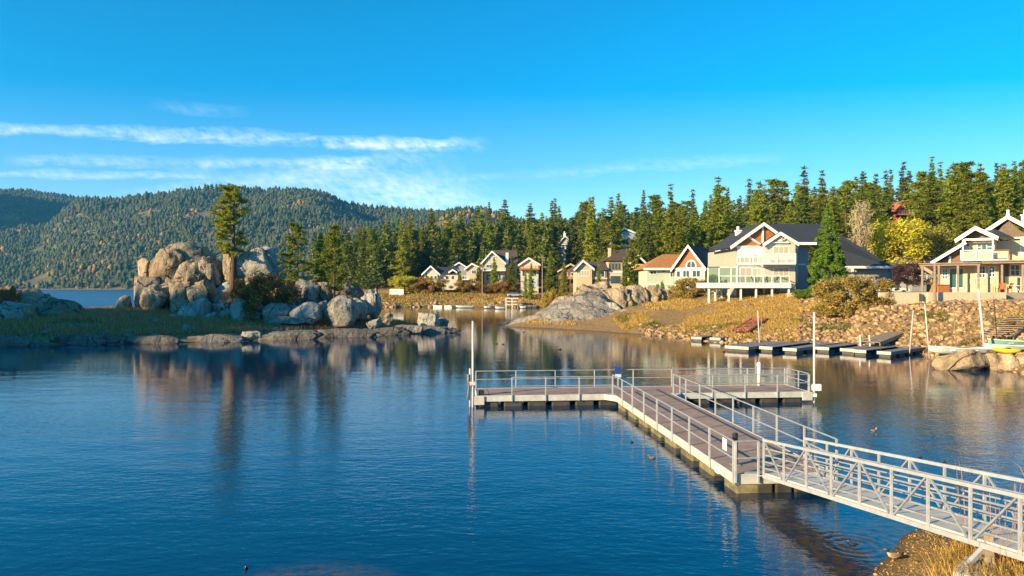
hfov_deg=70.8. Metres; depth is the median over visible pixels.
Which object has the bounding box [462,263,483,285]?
cream cottage
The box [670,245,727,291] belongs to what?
orange gable house
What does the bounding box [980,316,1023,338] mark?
stairs
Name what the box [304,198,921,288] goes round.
wood
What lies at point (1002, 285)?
patio chair
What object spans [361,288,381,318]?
boulder
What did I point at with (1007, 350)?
kayak
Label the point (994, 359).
boulder
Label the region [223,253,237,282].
boulder
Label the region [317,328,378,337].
boulder
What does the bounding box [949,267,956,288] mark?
sliding door
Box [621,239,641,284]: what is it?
pine tree
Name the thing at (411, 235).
fir tree
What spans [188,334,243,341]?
boulder
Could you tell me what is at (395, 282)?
shrub
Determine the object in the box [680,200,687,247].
fir tree
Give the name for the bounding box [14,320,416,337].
island stones
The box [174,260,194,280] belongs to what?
boulder
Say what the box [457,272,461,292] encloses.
fir tree
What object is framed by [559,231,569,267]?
tower house
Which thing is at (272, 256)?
boulder
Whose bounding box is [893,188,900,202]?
fir tree
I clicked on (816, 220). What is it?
fir tree
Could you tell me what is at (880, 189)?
pine tree
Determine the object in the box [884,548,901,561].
duck
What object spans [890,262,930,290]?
plum tree
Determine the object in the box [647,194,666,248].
fir tree
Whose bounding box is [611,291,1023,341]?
bank grass
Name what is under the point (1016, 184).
fir tree
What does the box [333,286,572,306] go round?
cove grass
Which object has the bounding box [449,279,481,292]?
shrub
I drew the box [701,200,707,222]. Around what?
fir tree
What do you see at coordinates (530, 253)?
fir tree
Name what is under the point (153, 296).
boulder
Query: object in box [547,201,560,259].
fir tree
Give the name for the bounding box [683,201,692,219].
pine tree
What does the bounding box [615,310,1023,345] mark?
green bank grass
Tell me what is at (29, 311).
boulder
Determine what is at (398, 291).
garden wall
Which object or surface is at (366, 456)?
lake water
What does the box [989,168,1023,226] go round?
pine tree
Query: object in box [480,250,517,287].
frame house
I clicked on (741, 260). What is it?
window
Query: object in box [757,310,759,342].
pole
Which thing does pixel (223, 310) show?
boulder
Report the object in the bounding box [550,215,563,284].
fir tree
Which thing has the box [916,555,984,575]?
green grass
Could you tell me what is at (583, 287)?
boulder
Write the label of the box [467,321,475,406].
mooring pole
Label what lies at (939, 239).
broadleaf tree
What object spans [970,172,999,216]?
pine tree
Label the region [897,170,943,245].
pine tree
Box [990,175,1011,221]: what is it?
fir tree
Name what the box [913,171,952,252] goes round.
fir tree
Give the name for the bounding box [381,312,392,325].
boulder
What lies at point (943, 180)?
fir tree
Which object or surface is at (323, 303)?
boulder
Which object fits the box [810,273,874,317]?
shrub
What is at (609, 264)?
window
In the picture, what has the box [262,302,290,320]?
boulder
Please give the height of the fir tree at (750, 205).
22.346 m
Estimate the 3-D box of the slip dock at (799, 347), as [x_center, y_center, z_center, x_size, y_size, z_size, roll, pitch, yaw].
[24.823,5.223,61.977,8.500,0.740,3.200,0,0,-44]
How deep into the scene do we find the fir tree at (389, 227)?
252.98 m
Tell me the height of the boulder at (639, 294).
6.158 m
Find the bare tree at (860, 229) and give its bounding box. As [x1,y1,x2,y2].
[846,199,876,253]
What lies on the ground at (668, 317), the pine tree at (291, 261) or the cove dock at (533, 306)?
the pine tree at (291, 261)
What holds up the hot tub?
on the patio
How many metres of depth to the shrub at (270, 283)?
83.52 m
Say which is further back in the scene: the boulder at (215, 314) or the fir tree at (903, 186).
the fir tree at (903, 186)
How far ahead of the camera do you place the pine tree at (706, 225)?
181.85 m
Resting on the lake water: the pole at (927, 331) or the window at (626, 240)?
the pole at (927, 331)
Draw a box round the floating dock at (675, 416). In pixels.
[474,368,837,492]
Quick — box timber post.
[984,536,994,568]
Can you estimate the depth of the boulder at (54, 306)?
82.31 m
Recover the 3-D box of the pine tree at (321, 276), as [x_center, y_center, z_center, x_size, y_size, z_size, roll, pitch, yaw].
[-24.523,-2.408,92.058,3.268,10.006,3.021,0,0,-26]
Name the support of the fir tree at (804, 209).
on the ground at (668, 317)
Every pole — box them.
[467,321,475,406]
[479,264,485,299]
[539,255,545,300]
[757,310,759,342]
[811,312,820,401]
[909,310,913,353]
[924,304,929,358]
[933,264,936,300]
[952,300,956,346]
[977,289,984,346]
[993,296,997,338]
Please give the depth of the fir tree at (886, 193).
153.43 m
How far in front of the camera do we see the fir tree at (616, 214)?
207.51 m
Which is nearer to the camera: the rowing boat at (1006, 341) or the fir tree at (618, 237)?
the rowing boat at (1006, 341)
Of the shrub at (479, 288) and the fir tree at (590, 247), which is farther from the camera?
the shrub at (479, 288)
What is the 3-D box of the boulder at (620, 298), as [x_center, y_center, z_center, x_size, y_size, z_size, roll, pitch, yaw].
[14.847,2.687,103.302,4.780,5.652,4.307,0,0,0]
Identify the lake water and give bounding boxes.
[0,290,1023,575]
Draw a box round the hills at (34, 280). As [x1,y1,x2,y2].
[0,189,497,287]
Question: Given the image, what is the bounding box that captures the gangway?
[756,437,1023,560]
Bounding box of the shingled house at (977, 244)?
[930,210,1023,291]
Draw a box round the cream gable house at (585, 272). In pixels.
[570,260,607,294]
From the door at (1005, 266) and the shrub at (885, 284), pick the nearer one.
the shrub at (885, 284)
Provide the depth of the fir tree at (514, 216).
277.85 m
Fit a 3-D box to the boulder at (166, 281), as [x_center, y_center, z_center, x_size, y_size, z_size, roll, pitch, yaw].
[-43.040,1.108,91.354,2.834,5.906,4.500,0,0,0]
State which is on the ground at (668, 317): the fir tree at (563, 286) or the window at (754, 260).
the fir tree at (563, 286)
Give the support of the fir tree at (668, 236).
on the ground at (668, 317)
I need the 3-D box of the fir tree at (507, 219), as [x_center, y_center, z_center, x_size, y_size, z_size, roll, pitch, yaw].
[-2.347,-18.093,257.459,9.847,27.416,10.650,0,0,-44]
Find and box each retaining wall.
[878,292,918,305]
[919,292,1005,302]
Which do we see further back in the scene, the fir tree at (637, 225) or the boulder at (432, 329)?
the fir tree at (637, 225)
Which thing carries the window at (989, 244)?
in the shingled house at (977, 244)
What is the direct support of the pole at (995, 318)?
on the ground at (668, 317)
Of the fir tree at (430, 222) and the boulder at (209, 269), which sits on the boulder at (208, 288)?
the boulder at (209, 269)
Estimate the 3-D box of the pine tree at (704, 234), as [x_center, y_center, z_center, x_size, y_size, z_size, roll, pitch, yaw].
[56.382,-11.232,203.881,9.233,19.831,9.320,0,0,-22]
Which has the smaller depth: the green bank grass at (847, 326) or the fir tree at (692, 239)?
the green bank grass at (847, 326)
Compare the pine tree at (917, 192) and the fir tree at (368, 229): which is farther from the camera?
the fir tree at (368, 229)
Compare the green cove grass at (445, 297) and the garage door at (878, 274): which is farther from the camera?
the green cove grass at (445, 297)
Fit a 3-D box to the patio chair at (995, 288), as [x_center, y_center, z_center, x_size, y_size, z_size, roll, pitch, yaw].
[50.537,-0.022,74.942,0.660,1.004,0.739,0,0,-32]
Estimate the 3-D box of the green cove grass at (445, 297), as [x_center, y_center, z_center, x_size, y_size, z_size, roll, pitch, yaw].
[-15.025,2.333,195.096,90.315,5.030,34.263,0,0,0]
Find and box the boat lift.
[506,298,517,307]
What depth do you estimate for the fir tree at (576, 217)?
266.12 m
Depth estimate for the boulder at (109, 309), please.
86.88 m
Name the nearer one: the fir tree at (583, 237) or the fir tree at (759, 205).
the fir tree at (759, 205)
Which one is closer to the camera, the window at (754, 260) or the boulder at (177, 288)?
the boulder at (177, 288)
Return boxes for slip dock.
[691,335,727,341]
[725,341,791,351]
[759,341,838,353]
[815,342,883,353]
[853,345,925,356]
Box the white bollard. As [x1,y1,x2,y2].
[757,362,761,385]
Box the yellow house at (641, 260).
[627,255,646,284]
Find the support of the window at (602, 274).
in the cream gable house at (585, 272)
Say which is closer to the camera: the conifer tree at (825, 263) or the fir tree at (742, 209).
the conifer tree at (825, 263)
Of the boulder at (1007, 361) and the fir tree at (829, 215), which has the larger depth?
the fir tree at (829, 215)
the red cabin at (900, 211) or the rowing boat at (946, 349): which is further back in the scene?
the red cabin at (900, 211)
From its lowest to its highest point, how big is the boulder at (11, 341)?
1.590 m
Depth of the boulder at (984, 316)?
61.99 m
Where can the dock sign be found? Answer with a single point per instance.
(617, 371)
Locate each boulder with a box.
[0,301,34,321]
[0,336,51,345]
[15,289,55,311]
[23,304,37,318]
[37,298,86,316]
[49,335,124,344]
[93,308,122,310]
[115,295,131,308]
[120,335,180,343]
[134,276,161,309]
[138,258,149,276]
[139,284,167,310]
[149,248,184,280]
[160,276,176,309]
[166,242,216,261]
[169,280,192,310]
[170,297,188,314]
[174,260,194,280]
[178,298,211,317]
[182,324,193,330]
[186,261,202,283]
[186,279,218,303]
[187,288,206,301]
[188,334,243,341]
[198,256,222,287]
[203,312,219,319]
[212,280,235,303]
[212,304,218,311]
[217,259,224,286]
[217,304,230,318]
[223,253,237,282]
[229,298,248,320]
[235,250,277,288]
[241,331,261,340]
[242,277,264,292]
[253,245,287,282]
[253,302,263,321]
[258,330,323,339]
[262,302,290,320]
[266,315,305,324]
[270,284,293,302]
[289,302,322,324]
[295,276,318,282]
[295,279,320,305]
[317,282,333,301]
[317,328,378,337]
[318,300,328,316]
[323,295,362,327]
[336,280,364,299]
[353,298,367,321]
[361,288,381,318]
[364,327,410,334]
[366,318,384,328]
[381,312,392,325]
[393,325,460,332]
[412,325,422,333]
[417,312,439,325]
[439,317,448,326]
[549,295,569,304]
[574,284,610,295]
[590,281,611,287]
[600,302,620,309]
[601,287,632,307]
[621,285,648,305]
[645,286,663,301]
[659,287,671,299]
[932,347,989,369]
[976,314,989,318]
[983,352,1000,369]
[997,353,1019,370]
[1015,354,1023,364]
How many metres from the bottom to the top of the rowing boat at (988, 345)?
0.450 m
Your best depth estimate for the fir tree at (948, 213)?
117.84 m
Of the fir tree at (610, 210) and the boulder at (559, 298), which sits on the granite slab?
the boulder at (559, 298)
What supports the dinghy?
on the lake water
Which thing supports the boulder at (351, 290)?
on the ground at (668, 317)
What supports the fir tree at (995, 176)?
on the ground at (668, 317)
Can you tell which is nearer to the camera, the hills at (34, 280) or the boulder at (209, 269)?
the boulder at (209, 269)
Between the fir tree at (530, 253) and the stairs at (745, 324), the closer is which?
the stairs at (745, 324)
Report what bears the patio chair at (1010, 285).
on the patio
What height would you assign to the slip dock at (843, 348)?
0.740 m
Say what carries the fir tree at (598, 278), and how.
on the ground at (668, 317)
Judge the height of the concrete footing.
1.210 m
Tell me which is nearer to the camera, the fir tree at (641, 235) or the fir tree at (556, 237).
the fir tree at (641, 235)
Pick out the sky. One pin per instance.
(434, 104)
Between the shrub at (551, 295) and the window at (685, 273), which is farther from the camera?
the shrub at (551, 295)
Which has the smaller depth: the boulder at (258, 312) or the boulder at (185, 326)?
the boulder at (185, 326)
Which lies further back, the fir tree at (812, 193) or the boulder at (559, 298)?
the fir tree at (812, 193)
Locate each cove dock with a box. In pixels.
[451,299,469,307]
[483,299,505,307]
[517,299,535,307]
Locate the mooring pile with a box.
[732,432,737,464]
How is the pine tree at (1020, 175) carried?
on the ground at (668, 317)
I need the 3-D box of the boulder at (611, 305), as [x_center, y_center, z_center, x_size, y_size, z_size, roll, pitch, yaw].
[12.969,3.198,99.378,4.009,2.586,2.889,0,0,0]
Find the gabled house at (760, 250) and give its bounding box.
[708,222,893,294]
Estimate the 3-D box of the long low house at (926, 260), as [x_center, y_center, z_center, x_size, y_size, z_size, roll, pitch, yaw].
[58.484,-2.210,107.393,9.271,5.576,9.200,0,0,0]
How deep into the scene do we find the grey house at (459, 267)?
227.98 m
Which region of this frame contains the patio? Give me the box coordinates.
[844,292,1023,301]
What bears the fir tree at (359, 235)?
on the ground at (668, 317)
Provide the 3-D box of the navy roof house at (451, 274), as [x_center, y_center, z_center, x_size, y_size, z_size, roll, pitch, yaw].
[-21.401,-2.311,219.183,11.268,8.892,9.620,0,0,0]
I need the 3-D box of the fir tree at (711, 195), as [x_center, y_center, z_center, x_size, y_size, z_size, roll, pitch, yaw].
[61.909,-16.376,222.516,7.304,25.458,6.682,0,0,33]
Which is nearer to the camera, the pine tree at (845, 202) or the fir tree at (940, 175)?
the fir tree at (940, 175)
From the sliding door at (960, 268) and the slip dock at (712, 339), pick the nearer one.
the slip dock at (712, 339)
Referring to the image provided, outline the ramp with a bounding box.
[861,332,902,345]
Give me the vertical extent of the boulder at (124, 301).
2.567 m
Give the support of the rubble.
on the ground at (668, 317)
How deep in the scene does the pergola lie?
76.61 m
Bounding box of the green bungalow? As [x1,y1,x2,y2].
[634,254,680,289]
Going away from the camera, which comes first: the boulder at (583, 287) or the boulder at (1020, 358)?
the boulder at (1020, 358)
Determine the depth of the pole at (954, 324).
52.04 m
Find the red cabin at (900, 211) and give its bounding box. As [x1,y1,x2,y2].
[889,199,921,254]
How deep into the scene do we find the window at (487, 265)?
209.95 m
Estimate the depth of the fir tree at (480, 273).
204.79 m
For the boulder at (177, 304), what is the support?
on the ground at (668, 317)
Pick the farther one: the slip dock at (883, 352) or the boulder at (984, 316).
the boulder at (984, 316)
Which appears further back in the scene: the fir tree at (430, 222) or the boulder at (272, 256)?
the fir tree at (430, 222)
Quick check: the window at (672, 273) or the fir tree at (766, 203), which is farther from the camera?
the fir tree at (766, 203)
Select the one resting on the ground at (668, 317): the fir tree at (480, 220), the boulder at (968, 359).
the fir tree at (480, 220)
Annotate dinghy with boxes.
[456,305,473,307]
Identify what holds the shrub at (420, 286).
on the ground at (668, 317)
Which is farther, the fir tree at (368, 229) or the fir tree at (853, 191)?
the fir tree at (368, 229)
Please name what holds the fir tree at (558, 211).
on the ground at (668, 317)
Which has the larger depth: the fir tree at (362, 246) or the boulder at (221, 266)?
the fir tree at (362, 246)
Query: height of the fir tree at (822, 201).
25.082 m
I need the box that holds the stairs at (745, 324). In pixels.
[732,317,768,332]
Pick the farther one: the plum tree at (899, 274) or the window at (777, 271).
the window at (777, 271)
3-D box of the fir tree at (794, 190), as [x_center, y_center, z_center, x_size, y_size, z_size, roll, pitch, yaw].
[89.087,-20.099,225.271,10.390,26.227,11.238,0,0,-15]
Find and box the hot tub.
[930,284,950,291]
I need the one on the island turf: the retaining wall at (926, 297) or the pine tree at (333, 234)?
the pine tree at (333, 234)
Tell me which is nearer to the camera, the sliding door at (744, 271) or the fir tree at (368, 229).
the sliding door at (744, 271)
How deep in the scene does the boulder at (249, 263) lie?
90.63 m
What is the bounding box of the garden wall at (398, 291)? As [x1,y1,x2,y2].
[390,289,403,295]
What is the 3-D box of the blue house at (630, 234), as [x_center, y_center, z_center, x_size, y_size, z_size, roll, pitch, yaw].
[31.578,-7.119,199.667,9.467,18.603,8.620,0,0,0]
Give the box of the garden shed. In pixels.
[899,266,932,291]
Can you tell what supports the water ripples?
on the lake water
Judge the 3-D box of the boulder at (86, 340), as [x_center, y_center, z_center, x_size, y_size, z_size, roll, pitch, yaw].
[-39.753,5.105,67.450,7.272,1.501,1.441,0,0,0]
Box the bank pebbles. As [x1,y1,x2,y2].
[873,529,962,575]
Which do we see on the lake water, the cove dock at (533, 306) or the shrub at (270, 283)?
the cove dock at (533, 306)
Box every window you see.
[486,264,497,268]
[578,270,589,276]
[593,271,604,276]
[608,263,611,270]
[622,239,628,244]
[650,270,656,274]
[670,271,674,277]
[676,271,680,277]
[682,270,689,277]
[686,260,696,267]
[692,270,700,277]
[739,248,750,262]
[752,248,761,262]
[773,246,789,254]
[773,267,789,281]
[942,268,947,279]
[966,243,970,251]
[976,265,985,277]
[977,242,981,249]
[981,242,986,250]
[986,242,991,250]
[988,266,995,277]
[1010,264,1019,275]
[1020,238,1023,253]
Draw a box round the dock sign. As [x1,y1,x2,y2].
[615,367,620,386]
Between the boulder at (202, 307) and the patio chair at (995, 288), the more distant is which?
the boulder at (202, 307)
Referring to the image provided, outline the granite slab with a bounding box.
[498,291,615,324]
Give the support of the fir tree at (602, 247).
on the ground at (668, 317)
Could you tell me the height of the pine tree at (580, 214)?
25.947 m
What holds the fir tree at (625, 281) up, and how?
on the ground at (668, 317)
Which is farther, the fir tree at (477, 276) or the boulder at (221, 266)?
the fir tree at (477, 276)
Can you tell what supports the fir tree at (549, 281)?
on the ground at (668, 317)
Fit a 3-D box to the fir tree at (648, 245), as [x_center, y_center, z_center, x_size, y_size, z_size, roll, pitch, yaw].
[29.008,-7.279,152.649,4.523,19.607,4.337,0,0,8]
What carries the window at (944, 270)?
in the shingled house at (977, 244)
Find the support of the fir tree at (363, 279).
on the ground at (668, 317)
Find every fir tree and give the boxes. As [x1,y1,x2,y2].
[341,238,355,286]
[351,228,365,283]
[352,229,358,282]
[353,235,369,288]
[358,240,377,288]
[366,226,378,282]
[384,245,397,286]
[385,218,392,284]
[389,218,413,283]
[399,231,414,276]
[405,213,420,277]
[414,228,429,278]
[424,208,435,234]
[440,210,460,266]
[443,224,467,266]
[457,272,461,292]
[470,205,481,222]
[474,212,484,265]
[474,267,480,285]
[475,262,485,288]
[477,221,496,278]
[486,202,493,237]
[488,257,500,292]
[496,200,517,263]
[505,255,518,291]
[511,214,522,261]
[519,225,541,281]
[521,214,529,259]
[523,268,528,298]
[525,203,535,228]
[525,263,537,299]
[537,212,551,279]
[544,251,557,292]
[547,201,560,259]
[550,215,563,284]
[552,198,559,241]
[554,241,561,284]
[557,206,563,225]
[558,262,570,295]
[564,229,578,264]
[573,212,579,260]
[577,204,587,261]
[578,202,583,225]
[581,197,597,260]
[583,196,601,259]
[595,259,600,282]
[598,209,609,255]
[605,197,615,221]
[608,207,619,244]
[609,223,626,285]
[615,193,623,228]
[619,259,630,287]
[631,207,654,263]
[633,208,640,230]
[640,190,648,221]
[642,208,657,262]
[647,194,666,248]
[651,208,668,257]
[655,194,664,230]
[657,184,678,253]
[670,207,685,253]
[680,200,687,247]
[685,189,700,243]
[685,207,702,246]
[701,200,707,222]
[702,176,730,247]
[704,194,712,245]
[707,201,719,251]
[722,198,736,238]
[728,200,741,234]
[735,199,744,225]
[737,195,743,227]
[741,178,752,226]
[746,179,769,226]
[746,189,754,223]
[749,191,758,223]
[761,184,769,218]
[767,184,783,223]
[782,204,793,223]
[791,165,817,264]
[791,182,800,208]
[791,186,799,223]
[808,189,818,214]
[808,196,820,262]
[815,170,828,246]
[819,185,851,254]
[827,198,834,264]
[839,198,844,227]
[846,170,868,218]
[851,177,859,192]
[856,182,887,257]
[868,173,886,238]
[881,170,896,259]
[888,170,895,202]
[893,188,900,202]
[895,161,909,200]
[905,170,914,199]
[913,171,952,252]
[927,156,937,187]
[934,163,970,250]
[936,161,944,203]
[940,168,951,212]
[945,171,975,251]
[967,162,995,239]
[983,163,1022,240]
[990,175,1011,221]
[991,163,999,219]
[1009,192,1020,239]
[1011,161,1023,231]
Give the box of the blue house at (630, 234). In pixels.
[610,228,635,264]
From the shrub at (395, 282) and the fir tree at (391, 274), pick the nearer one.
the shrub at (395, 282)
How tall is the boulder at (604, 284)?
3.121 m
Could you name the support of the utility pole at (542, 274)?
on the ground at (668, 317)
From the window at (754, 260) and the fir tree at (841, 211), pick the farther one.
the fir tree at (841, 211)
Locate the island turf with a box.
[1,309,415,339]
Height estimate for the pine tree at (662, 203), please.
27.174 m
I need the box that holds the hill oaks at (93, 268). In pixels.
[0,188,497,288]
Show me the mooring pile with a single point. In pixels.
(734, 436)
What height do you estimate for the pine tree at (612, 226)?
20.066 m
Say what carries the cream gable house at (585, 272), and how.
on the ground at (668, 317)
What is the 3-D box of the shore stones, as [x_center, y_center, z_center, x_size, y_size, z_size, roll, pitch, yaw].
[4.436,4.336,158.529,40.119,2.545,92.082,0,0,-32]
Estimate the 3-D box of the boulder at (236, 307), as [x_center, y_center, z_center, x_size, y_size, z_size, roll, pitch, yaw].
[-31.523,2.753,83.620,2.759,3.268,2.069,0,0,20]
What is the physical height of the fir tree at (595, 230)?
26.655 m
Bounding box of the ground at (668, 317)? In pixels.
[0,269,1023,575]
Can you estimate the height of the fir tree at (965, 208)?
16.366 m
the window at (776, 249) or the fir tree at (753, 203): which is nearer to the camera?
the window at (776, 249)
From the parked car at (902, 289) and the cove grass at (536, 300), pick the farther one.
the cove grass at (536, 300)
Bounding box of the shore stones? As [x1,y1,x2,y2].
[381,299,538,307]
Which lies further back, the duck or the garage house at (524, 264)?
the garage house at (524, 264)
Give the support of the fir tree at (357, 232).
on the ground at (668, 317)
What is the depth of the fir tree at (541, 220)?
235.38 m
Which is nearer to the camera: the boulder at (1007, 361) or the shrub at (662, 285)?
the boulder at (1007, 361)
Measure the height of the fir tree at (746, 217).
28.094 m
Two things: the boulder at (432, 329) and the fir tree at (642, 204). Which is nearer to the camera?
the boulder at (432, 329)
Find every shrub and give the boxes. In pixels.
[0,283,20,303]
[221,290,248,304]
[227,270,301,323]
[387,276,419,292]
[404,278,434,291]
[410,276,450,293]
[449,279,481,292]
[471,285,493,292]
[488,281,519,293]
[540,287,565,308]
[656,280,664,288]
[667,285,675,299]
[670,277,713,298]
[706,274,722,290]
[791,289,813,297]
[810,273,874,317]
[850,277,898,304]
[1001,320,1023,328]
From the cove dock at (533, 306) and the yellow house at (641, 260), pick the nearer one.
the yellow house at (641, 260)
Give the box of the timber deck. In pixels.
[697,266,790,303]
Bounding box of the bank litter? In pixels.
[878,531,954,575]
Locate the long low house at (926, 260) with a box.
[888,255,937,280]
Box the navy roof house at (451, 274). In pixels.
[421,265,458,289]
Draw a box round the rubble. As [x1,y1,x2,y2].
[638,296,1023,374]
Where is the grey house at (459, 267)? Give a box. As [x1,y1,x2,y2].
[452,255,466,284]
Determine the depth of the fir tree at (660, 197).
217.76 m
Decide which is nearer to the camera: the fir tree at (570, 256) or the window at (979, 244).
the window at (979, 244)
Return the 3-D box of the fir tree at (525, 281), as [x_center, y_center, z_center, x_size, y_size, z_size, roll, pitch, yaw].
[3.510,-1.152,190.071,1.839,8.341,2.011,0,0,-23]
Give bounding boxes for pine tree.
[209,184,250,292]
[276,222,314,283]
[309,230,333,294]
[316,225,348,296]
[571,200,597,251]
[596,219,629,272]
[619,204,632,228]
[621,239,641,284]
[646,195,666,217]
[666,202,689,244]
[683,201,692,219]
[697,186,731,246]
[698,218,709,247]
[751,178,797,223]
[814,189,828,202]
[835,179,860,242]
[839,191,850,222]
[845,182,886,242]
[877,184,889,199]
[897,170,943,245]
[908,185,924,216]
[938,161,987,244]
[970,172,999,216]
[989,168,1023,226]
[1012,160,1023,228]
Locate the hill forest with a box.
[0,183,568,288]
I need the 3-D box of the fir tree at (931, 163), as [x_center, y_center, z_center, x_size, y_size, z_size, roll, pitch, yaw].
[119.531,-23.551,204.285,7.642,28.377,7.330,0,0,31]
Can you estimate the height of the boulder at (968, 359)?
1.831 m
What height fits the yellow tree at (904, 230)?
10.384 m
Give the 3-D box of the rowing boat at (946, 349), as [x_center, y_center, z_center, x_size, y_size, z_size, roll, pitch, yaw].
[29.096,4.018,47.014,3.925,0.530,1.093,0,0,-3]
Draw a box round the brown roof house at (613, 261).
[601,248,636,288]
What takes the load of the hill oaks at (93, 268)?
on the hills at (34, 280)
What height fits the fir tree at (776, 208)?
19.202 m
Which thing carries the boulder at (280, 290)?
on the ground at (668, 317)
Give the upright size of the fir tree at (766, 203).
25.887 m
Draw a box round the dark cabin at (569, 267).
[556,263,574,292]
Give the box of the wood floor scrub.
[381,277,936,306]
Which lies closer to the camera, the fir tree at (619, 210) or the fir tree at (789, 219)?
the fir tree at (789, 219)
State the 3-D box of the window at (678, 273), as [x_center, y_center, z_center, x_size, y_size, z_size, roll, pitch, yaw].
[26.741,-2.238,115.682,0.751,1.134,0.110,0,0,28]
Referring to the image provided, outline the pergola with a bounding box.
[918,260,1023,291]
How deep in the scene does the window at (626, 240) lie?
195.94 m
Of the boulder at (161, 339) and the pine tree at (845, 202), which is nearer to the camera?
the boulder at (161, 339)
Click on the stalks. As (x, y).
(990, 520)
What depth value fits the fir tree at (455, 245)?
233.75 m
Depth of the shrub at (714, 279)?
98.61 m
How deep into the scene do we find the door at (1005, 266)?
78.42 m
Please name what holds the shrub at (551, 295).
on the ground at (668, 317)
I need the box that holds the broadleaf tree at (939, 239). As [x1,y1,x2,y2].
[911,224,952,256]
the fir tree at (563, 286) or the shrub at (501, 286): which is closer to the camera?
the fir tree at (563, 286)
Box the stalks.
[954,459,1023,575]
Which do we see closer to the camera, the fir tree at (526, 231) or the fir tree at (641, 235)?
the fir tree at (641, 235)
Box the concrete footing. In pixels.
[953,546,1021,575]
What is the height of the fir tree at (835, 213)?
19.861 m
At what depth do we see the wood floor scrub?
195.41 m
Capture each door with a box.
[610,275,620,283]
[740,267,751,282]
[752,268,761,282]
[856,270,882,281]
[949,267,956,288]
[959,267,962,288]
[1003,264,1008,283]
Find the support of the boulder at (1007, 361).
on the ground at (668, 317)
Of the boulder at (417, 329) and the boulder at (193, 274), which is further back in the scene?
the boulder at (193, 274)
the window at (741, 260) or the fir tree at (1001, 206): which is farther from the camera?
the fir tree at (1001, 206)
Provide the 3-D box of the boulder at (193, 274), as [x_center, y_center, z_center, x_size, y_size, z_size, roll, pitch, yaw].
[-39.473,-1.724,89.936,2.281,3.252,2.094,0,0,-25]
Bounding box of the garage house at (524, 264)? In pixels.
[518,257,540,292]
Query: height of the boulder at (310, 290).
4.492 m
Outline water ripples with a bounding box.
[804,530,896,562]
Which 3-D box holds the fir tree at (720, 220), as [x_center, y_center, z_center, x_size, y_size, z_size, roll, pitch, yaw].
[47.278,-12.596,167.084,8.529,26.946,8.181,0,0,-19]
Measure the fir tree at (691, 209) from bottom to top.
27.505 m
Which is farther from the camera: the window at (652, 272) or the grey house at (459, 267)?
the grey house at (459, 267)
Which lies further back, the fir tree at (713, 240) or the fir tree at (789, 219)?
the fir tree at (713, 240)
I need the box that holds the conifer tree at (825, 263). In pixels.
[806,203,850,293]
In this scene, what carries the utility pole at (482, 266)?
on the ground at (668, 317)
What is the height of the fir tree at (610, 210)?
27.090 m
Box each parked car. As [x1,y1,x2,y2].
[507,292,522,296]
[876,284,909,291]
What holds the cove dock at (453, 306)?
on the lake water
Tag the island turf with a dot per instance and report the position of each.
(156, 330)
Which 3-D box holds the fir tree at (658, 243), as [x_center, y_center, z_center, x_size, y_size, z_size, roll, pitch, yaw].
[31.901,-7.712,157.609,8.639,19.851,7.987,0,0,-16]
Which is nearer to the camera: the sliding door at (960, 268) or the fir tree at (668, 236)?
the sliding door at (960, 268)
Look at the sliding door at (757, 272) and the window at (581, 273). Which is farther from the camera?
the window at (581, 273)
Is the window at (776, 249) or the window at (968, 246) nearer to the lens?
the window at (968, 246)
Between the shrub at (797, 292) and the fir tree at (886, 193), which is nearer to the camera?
the shrub at (797, 292)
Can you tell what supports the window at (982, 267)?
in the shingled house at (977, 244)
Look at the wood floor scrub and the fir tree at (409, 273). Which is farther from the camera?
the fir tree at (409, 273)
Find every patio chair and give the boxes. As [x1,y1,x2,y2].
[992,283,1001,291]
[999,283,1006,291]
[1003,283,1013,292]
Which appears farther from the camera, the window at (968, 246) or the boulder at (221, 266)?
the boulder at (221, 266)
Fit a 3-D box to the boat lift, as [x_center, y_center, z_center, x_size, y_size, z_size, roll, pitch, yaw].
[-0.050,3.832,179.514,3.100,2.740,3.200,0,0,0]
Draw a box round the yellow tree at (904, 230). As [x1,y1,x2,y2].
[865,216,933,263]
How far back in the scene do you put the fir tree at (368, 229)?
248.89 m
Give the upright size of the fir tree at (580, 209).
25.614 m
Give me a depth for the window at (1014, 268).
77.92 m
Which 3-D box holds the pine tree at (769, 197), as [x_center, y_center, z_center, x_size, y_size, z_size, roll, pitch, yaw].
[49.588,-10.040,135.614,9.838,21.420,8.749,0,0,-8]
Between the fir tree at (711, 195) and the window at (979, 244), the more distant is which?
the fir tree at (711, 195)
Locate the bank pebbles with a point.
(905, 553)
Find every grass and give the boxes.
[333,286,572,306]
[380,290,571,306]
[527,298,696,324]
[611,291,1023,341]
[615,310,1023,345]
[898,525,1023,575]
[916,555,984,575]
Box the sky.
[0,0,1023,223]
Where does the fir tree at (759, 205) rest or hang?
on the ground at (668, 317)
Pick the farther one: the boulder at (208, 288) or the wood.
the wood
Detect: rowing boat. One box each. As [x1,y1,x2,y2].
[928,346,991,353]
[984,343,1023,349]
[987,338,1023,344]
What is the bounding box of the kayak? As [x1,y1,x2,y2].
[992,347,1021,353]

